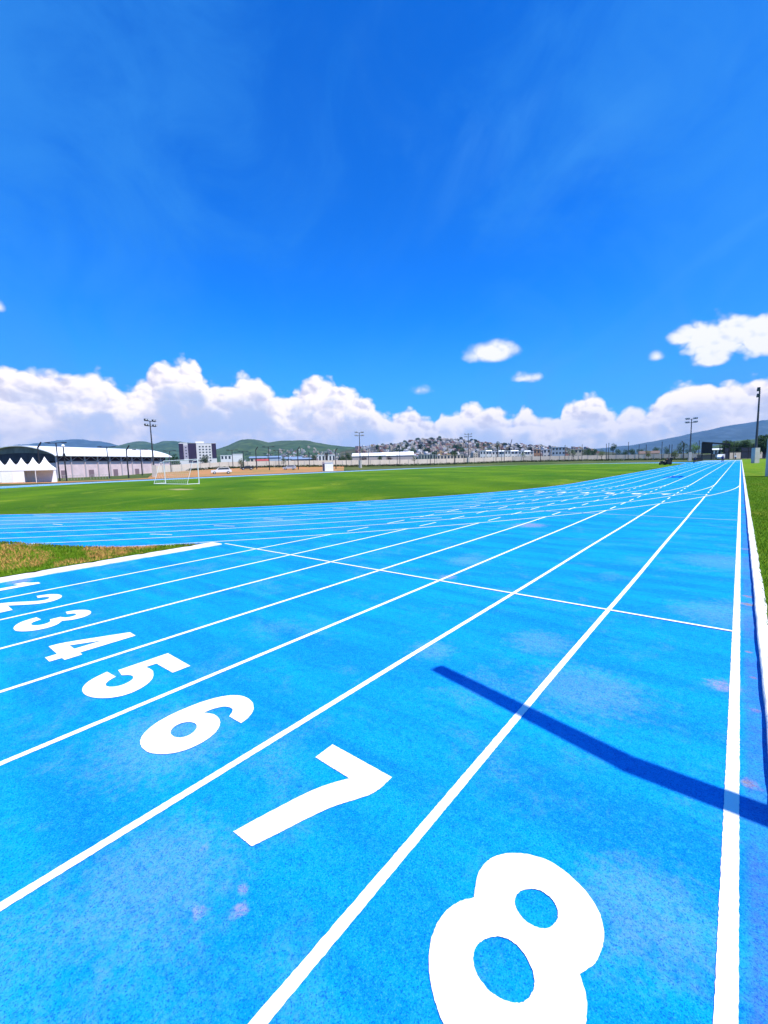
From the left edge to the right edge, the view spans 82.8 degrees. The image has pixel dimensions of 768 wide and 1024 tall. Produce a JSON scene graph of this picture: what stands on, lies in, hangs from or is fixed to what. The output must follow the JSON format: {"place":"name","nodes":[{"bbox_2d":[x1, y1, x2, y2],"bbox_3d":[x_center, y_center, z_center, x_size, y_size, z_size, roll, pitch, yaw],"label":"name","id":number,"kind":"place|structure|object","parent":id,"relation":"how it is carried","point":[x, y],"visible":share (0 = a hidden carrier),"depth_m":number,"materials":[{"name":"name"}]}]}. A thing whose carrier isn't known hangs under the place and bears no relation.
{"place":"outdoors","nodes":[
{"label":"outdoors","id":0,"kind":"place"},
{"bbox_2d":[21,439,117,447],"bbox_3d":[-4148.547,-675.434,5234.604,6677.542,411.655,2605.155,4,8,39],"label":"hill","id":1,"kind":"structure","parent":0,"point":[83,443],"depth_m":4846.80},
{"bbox_2d":[108,441,186,464],"bbox_3d":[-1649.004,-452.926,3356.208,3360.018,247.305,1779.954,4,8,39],"label":"hill","id":2,"kind":"structure","parent":0,"point":[165,447],"depth_m":3031.94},
{"bbox_2d":[216,439,354,461],"bbox_3d":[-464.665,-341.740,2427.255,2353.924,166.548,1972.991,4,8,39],"label":"hill","id":3,"kind":"structure","parent":0,"point":[246,445],"depth_m":1989.48,"materials":[{"name":"green plant"}]},
{"bbox_2d":[0,463,683,513],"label":"playing field","id":4,"kind":"structure","parent":0,"point":[330,486],"depth_m":34.75,"materials":[{"name":"green plant"}]},
{"bbox_2d":[154,459,199,484],"bbox_3d":[-22.104,-4.197,46.004,7.529,2.591,1.328,4,8,39],"label":"football goal","id":5,"kind":"object","parent":4,"relation":"on","point":[180,471],"visible":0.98,"depth_m":45.23,"materials":[{"name":"white paint"}]},
{"bbox_2d":[659,460,671,464],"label":"ride on mower","id":6,"kind":"object","parent":4,"relation":"on","point":[666,462],"visible":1,"depth_m":89.05,"materials":[{"name":"black metal"}]},
{"bbox_2d":[0,460,767,1023],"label":"running track","id":7,"kind":"structure","parent":0,"point":[486,758],"depth_m":2.71,"materials":[{"name":"rubber"}]},
{"bbox_2d":[0,543,195,576],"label":"grass wedge","id":8,"kind":"object","parent":7,"relation":"on","point":[29,561],"depth_m":9.13,"materials":[{"name":"green plant"}]},
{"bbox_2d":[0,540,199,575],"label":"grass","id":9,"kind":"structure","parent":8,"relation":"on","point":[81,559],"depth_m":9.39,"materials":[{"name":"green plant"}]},
{"bbox_2d":[0,542,221,582],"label":"kerb","id":10,"kind":"structure","parent":7,"relation":"on","point":[80,566],"depth_m":8.81,"materials":[{"name":"white paint"}]},
{"bbox_2d":[741,460,767,751],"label":"kerb","id":11,"kind":"structure","parent":7,"relation":"on","point":[760,608],"depth_m":5.07,"materials":[{"name":"white paint"}]},
{"bbox_2d":[0,451,767,618],"bbox_3d":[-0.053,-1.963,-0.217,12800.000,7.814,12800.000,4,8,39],"label":"ground","id":12,"kind":"structure","parent":0,"point":[147,475],"depth_m":156.58,"materials":[{"name":"green plant"}]},
{"bbox_2d":[0,461,4,482],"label":"tent","id":13,"kind":"object","parent":12,"relation":"on","point":[2,465],"visible":0.07,"depth_m":95.05,"materials":[{"name":"white fabric"}]},
{"bbox_2d":[0,459,15,482],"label":"tent","id":14,"kind":"object","parent":12,"relation":"on","point":[6,473],"visible":0.49,"depth_m":92.25,"materials":[{"name":"white fabric"}]},
{"bbox_2d":[11,458,26,482],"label":"tent","id":15,"kind":"object","parent":12,"relation":"on","point":[17,473],"visible":0.51,"depth_m":90.26,"materials":[{"name":"white fabric"}]},
{"bbox_2d":[23,457,38,481],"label":"tent","id":16,"kind":"object","parent":12,"relation":"on","point":[29,471],"visible":0.53,"depth_m":89.40,"materials":[{"name":"white fabric"}]},
{"bbox_2d":[37,442,41,463],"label":"pole","id":17,"kind":"object","parent":12,"relation":"on","point":[38,452],"visible":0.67,"depth_m":91.25,"materials":[{"name":"metal"}]},
{"bbox_2d":[34,457,57,482],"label":"tent","id":18,"kind":"object","parent":12,"relation":"on","point":[45,470],"visible":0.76,"depth_m":87.96,"materials":[{"name":"white fabric"}]},
{"bbox_2d":[45,442,66,480],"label":"lamp post","id":19,"kind":"object","parent":12,"relation":"on","point":[57,458],"visible":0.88,"depth_m":96.42,"materials":[{"name":"metal"}]},
{"bbox_2d":[61,444,67,480],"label":"camera pole","id":20,"kind":"object","parent":12,"relation":"on","point":[63,446],"visible":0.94,"depth_m":95.41,"materials":[{"name":"metal"}]},
{"bbox_2d":[0,445,171,477],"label":"sports shed","id":21,"kind":"structure","parent":12,"relation":"on","point":[83,462],"depth_m":141.43,"materials":[{"name":"silver metal"}]},
{"bbox_2d":[89,470,94,476],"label":"door","id":22,"kind":"structure","parent":21,"relation":"in","point":[91,472],"depth_m":140.85,"materials":[{"name":"grey"}]},
{"bbox_2d":[113,469,117,475],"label":"door","id":23,"kind":"structure","parent":21,"relation":"in","point":[115,471],"depth_m":149.79,"materials":[{"name":"grey metal"}]},
{"bbox_2d":[97,446,115,477],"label":"lamp post","id":24,"kind":"object","parent":12,"relation":"on","point":[107,459],"visible":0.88,"depth_m":111.50,"materials":[{"name":"metal"}]},
{"bbox_2d":[126,445,129,477],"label":"pole","id":25,"kind":"object","parent":12,"relation":"on","point":[127,461],"visible":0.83,"depth_m":107.46,"materials":[{"name":"metal"}]},
{"bbox_2d":[132,449,147,475],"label":"lamp post","id":26,"kind":"object","parent":12,"relation":"on","point":[140,458],"visible":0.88,"depth_m":123.53,"materials":[{"name":"metal"}]},
{"bbox_2d":[0,466,343,483],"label":"dirt strip","id":27,"kind":"object","parent":12,"relation":"on","point":[235,471],"visible":0.88,"depth_m":128.93,"materials":[{"name":"brown soil"}]},
{"bbox_2d":[144,419,156,476],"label":"floodlight mast","id":28,"kind":"object","parent":27,"relation":"on","point":[154,472],"visible":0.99,"depth_m":107.20,"materials":[{"name":"metal"}]},
{"bbox_2d":[211,467,231,473],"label":"pickup truck","id":29,"kind":"object","parent":27,"relation":"on","point":[225,469],"visible":0.95,"depth_m":120.22,"materials":[{"name":"white paint"}]},
{"bbox_2d":[240,466,253,469],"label":"parked car","id":30,"kind":"object","parent":27,"relation":"on","point":[247,467],"visible":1,"depth_m":145.16,"materials":[{"name":"grey paint"}]},
{"bbox_2d":[283,465,295,469],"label":"parked car","id":31,"kind":"object","parent":27,"relation":"on","point":[292,467],"visible":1,"depth_m":149.10,"materials":[{"name":"silver metal"}]},
{"bbox_2d":[322,462,332,470],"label":"utility cabin","id":32,"kind":"object","parent":27,"relation":"on","point":[327,466],"visible":0.73,"depth_m":136.66,"materials":[{"name":"white metal"}]},
{"bbox_2d":[170,454,179,464],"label":"tree","id":33,"kind":"object","parent":12,"relation":"on","point":[173,462],"visible":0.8,"depth_m":229.02,"materials":[{"name":"green plant"}]},
{"bbox_2d":[178,441,216,463],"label":"apartment block","id":34,"kind":"structure","parent":12,"relation":"on","point":[197,449],"depth_m":418.02,"materials":[{"name":"grey paint"}]},
{"bbox_2d":[200,455,209,462],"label":"tree","id":35,"kind":"object","parent":12,"relation":"on","point":[202,460],"visible":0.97,"depth_m":167.24,"materials":[{"name":"green plant"}]},
{"bbox_2d":[220,455,231,461],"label":"building","id":36,"kind":"structure","parent":12,"relation":"on","point":[226,458],"depth_m":327.98,"materials":[{"name":"white"}]},
{"bbox_2d":[233,454,242,461],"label":"building","id":37,"kind":"structure","parent":12,"relation":"on","point":[236,457],"depth_m":309.16,"materials":[{"name":"white"}]},
{"bbox_2d":[249,456,266,461],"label":"building","id":38,"kind":"structure","parent":12,"relation":"on","point":[252,458],"depth_m":340.92,"materials":[{"name":"blue"}]},
{"bbox_2d":[268,456,281,460],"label":"building","id":39,"kind":"structure","parent":12,"relation":"on","point":[272,458],"depth_m":359.52,"materials":[{"name":"blue"}]},
{"bbox_2d":[281,457,301,460],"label":"building","id":40,"kind":"structure","parent":12,"relation":"on","point":[286,458],"depth_m":330.37,"materials":[{"name":"blue"}]},
{"bbox_2d":[292,458,313,460],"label":"building","id":41,"kind":"structure","parent":12,"relation":"on","point":[301,459],"depth_m":280.12,"materials":[{"name":"blue stone"}]},
{"bbox_2d":[318,455,334,459],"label":"building","id":42,"kind":"structure","parent":12,"relation":"on","point":[323,457],"depth_m":339.35,"materials":[{"name":"white"}]},
{"bbox_2d":[355,431,363,467],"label":"floodlight mast","id":43,"kind":"object","parent":12,"relation":"on","point":[360,463],"visible":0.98,"depth_m":171.17,"materials":[{"name":"metal"}]},
{"bbox_2d":[352,452,385,459],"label":"warehouse","id":44,"kind":"structure","parent":12,"relation":"on","point":[372,456],"depth_m":429.90,"materials":[{"name":"white"}]},
{"bbox_2d":[382,451,413,459],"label":"warehouse","id":45,"kind":"structure","parent":12,"relation":"on","point":[403,455],"depth_m":449.75,"materials":[{"name":"white"}]},
{"bbox_2d":[419,454,435,458],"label":"building","id":46,"kind":"structure","parent":12,"relation":"on","point":[425,456],"depth_m":419.38,"materials":[{"name":"grey"}]},
{"bbox_2d":[156,453,700,472],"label":"perimeter wall","id":47,"kind":"structure","parent":12,"relation":"on","point":[343,462],"depth_m":191.56,"materials":[{"name":"beige concrete"}]},
{"bbox_2d":[437,454,463,458],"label":"building","id":48,"kind":"structure","parent":12,"relation":"on","point":[448,456],"depth_m":399.75,"materials":[{"name":"beige concrete"}]},
{"bbox_2d":[188,457,716,470],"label":"scrub","id":49,"kind":"object","parent":12,"relation":"on","point":[371,465],"visible":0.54,"depth_m":190.81,"materials":[{"name":"green plant"}]},
{"bbox_2d":[464,433,471,462],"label":"floodlight mast","id":50,"kind":"object","parent":12,"relation":"on","point":[468,459],"visible":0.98,"depth_m":205.06,"materials":[{"name":"metal"}]},
{"bbox_2d":[480,451,485,457],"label":"townhouse","id":51,"kind":"structure","parent":12,"relation":"on","point":[482,454],"depth_m":329.39,"materials":[{"name":"white paint"}]},
{"bbox_2d":[486,450,491,456],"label":"townhouse","id":52,"kind":"structure","parent":12,"relation":"on","point":[488,453],"depth_m":335.50,"materials":[{"name":"white"}]},
{"bbox_2d":[492,451,498,456],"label":"townhouse","id":53,"kind":"structure","parent":12,"relation":"on","point":[494,453],"depth_m":341.39,"materials":[{"name":"white"}]},
{"bbox_2d":[505,450,510,456],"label":"townhouse","id":54,"kind":"structure","parent":12,"relation":"on","point":[507,453],"depth_m":335.31,"materials":[{"name":"white"}]},
{"bbox_2d":[511,450,518,456],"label":"townhouse","id":55,"kind":"structure","parent":12,"relation":"on","point":[514,453],"depth_m":341.55,"materials":[{"name":"white paint"}]},
{"bbox_2d":[524,450,530,455],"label":"townhouse","id":56,"kind":"structure","parent":12,"relation":"on","point":[527,452],"depth_m":335.46,"materials":[{"name":"white paint"}]},
{"bbox_2d":[534,449,539,455],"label":"townhouse","id":57,"kind":"structure","parent":12,"relation":"on","point":[536,452],"depth_m":319.29,"materials":[{"name":"brown brick"}]},
{"bbox_2d":[543,449,550,455],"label":"townhouse","id":58,"kind":"structure","parent":12,"relation":"on","point":[546,452],"depth_m":329.32,"materials":[{"name":"white paint"}]},
{"bbox_2d":[552,447,564,455],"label":"building","id":59,"kind":"structure","parent":12,"relation":"on","point":[558,451],"depth_m":319.30,"materials":[{"name":"grey concrete"}]},
{"bbox_2d":[570,449,581,455],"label":"building","id":60,"kind":"structure","parent":12,"relation":"on","point":[578,452],"depth_m":279.21,"materials":[{"name":"grey concrete"}]},
{"bbox_2d":[610,443,616,450],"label":"tree","id":61,"kind":"object","parent":12,"relation":"on","point":[612,447],"visible":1,"depth_m":234.09,"materials":[{"name":"green plant"}]},
{"bbox_2d":[638,451,659,454],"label":"building","id":62,"kind":"structure","parent":12,"relation":"on","point":[644,452],"depth_m":261.44,"materials":[{"name":"white"}]},
{"bbox_2d":[672,449,678,457],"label":"tree","id":63,"kind":"object","parent":12,"relation":"on","point":[675,453],"visible":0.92,"depth_m":185.24,"materials":[{"name":"green plant"}]},
{"bbox_2d":[675,442,687,453],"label":"tree","id":64,"kind":"object","parent":12,"relation":"on","point":[681,451],"visible":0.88,"depth_m":229.15,"materials":[{"name":"green plant"}]},
{"bbox_2d":[685,417,697,460],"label":"floodlight mast","id":65,"kind":"object","parent":12,"relation":"on","point":[689,455],"visible":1,"depth_m":147.19,"materials":[{"name":"metal"}]},
{"bbox_2d":[691,442,700,453],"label":"tree","id":66,"kind":"object","parent":12,"relation":"on","point":[696,448],"visible":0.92,"depth_m":220.76,"materials":[{"name":"green plant"}]},
{"bbox_2d":[697,454,715,459],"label":"wall","id":67,"kind":"structure","parent":12,"relation":"on","point":[706,456],"depth_m":173.74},
{"bbox_2d":[701,442,730,459],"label":"entrance canopy","id":68,"kind":"object","parent":12,"relation":"on","point":[706,447],"visible":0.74,"depth_m":167.41,"materials":[{"name":"black metal"}]},
{"bbox_2d":[712,448,720,456],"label":"house","id":69,"kind":"structure","parent":12,"relation":"on","point":[715,451],"depth_m":199.91,"materials":[{"name":"white"}]},
{"bbox_2d":[717,454,724,459],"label":"parked van","id":70,"kind":"object","parent":12,"relation":"on","point":[719,456],"visible":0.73,"depth_m":158.81,"materials":[{"name":"white paint"}]},
{"bbox_2d":[717,440,735,454],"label":"tree","id":71,"kind":"object","parent":12,"relation":"on","point":[727,446],"visible":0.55,"depth_m":184.98,"materials":[{"name":"green plant"}]},
{"bbox_2d":[731,442,739,452],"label":"tree","id":72,"kind":"object","parent":12,"relation":"on","point":[736,444],"visible":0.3,"depth_m":198.17,"materials":[{"name":"green plant"}]},
{"bbox_2d":[723,447,766,458],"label":"screen fence","id":73,"kind":"object","parent":12,"relation":"on","point":[745,452],"visible":0.51,"depth_m":171.71,"materials":[{"name":"paint"}]},
{"bbox_2d":[738,439,751,452],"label":"tree","id":74,"kind":"object","parent":12,"relation":"on","point":[743,443],"visible":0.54,"depth_m":193.48,"materials":[{"name":"green plant"}]},
{"bbox_2d":[730,452,761,458],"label":"perimeter wall","id":75,"kind":"structure","parent":12,"relation":"on","point":[738,455],"depth_m":181.51,"materials":[{"name":"beige concrete"}]},
{"bbox_2d":[742,459,767,624],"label":"verge","id":76,"kind":"structure","parent":12,"relation":"on","point":[753,469],"depth_m":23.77,"materials":[{"name":"green plant"}]},
{"bbox_2d":[751,387,760,462],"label":"floodlight mast","id":77,"kind":"object","parent":76,"relation":"on","point":[755,454],"visible":1,"depth_m":85.80,"materials":[{"name":"concrete"}]},
{"bbox_2d":[765,439,767,475],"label":"floodlight mast","id":78,"kind":"object","parent":76,"relation":"on","point":[766,471],"visible":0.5,"depth_m":34.56,"materials":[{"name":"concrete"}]},
{"bbox_2d":[757,434,767,458],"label":"tree","id":79,"kind":"object","parent":12,"relation":"on","point":[762,442],"visible":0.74,"depth_m":163.94,"materials":[{"name":"green plant"}]},
{"bbox_2d":[0,0,767,448],"label":"sky","id":80,"kind":"structure","parent":0,"point":[223,223],"materials":[{"name":"blue"}]},
{"bbox_2d":[340,447,615,459],"bbox_3d":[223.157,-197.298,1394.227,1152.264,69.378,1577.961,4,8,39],"label":"hill","id":81,"kind":"structure","parent":0,"point":[344,452],"depth_m":1075.93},
{"bbox_2d":[227,441,593,460],"bbox_3d":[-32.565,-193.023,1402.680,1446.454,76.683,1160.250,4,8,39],"label":"hillside scrub","id":82,"kind":"object","parent":81,"relation":"on","point":[396,447],"visible":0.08,"depth_m":1096.04,"materials":[{"name":"green plant"}]},
{"bbox_2d":[248,438,598,461],"bbox_3d":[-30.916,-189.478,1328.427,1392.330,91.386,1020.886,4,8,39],"label":"hillside houses","id":83,"kind":"structure","parent":81,"relation":"on","point":[440,448],"depth_m":1059.14,"materials":[{"name":"grey brick"}]},
{"bbox_2d":[597,420,767,454],"bbox_3d":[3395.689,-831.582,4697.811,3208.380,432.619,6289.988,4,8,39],"label":"hill","id":84,"kind":"structure","parent":0,"point":[743,431],"depth_m":3935.96,"materials":[{"name":"blue"}]},
{"bbox_2d":[712,439,754,448],"bbox_3d":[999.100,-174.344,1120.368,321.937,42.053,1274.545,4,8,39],"label":"hill","id":85,"kind":"structure","parent":0,"point":[739,441],"depth_m":1088.68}
]}

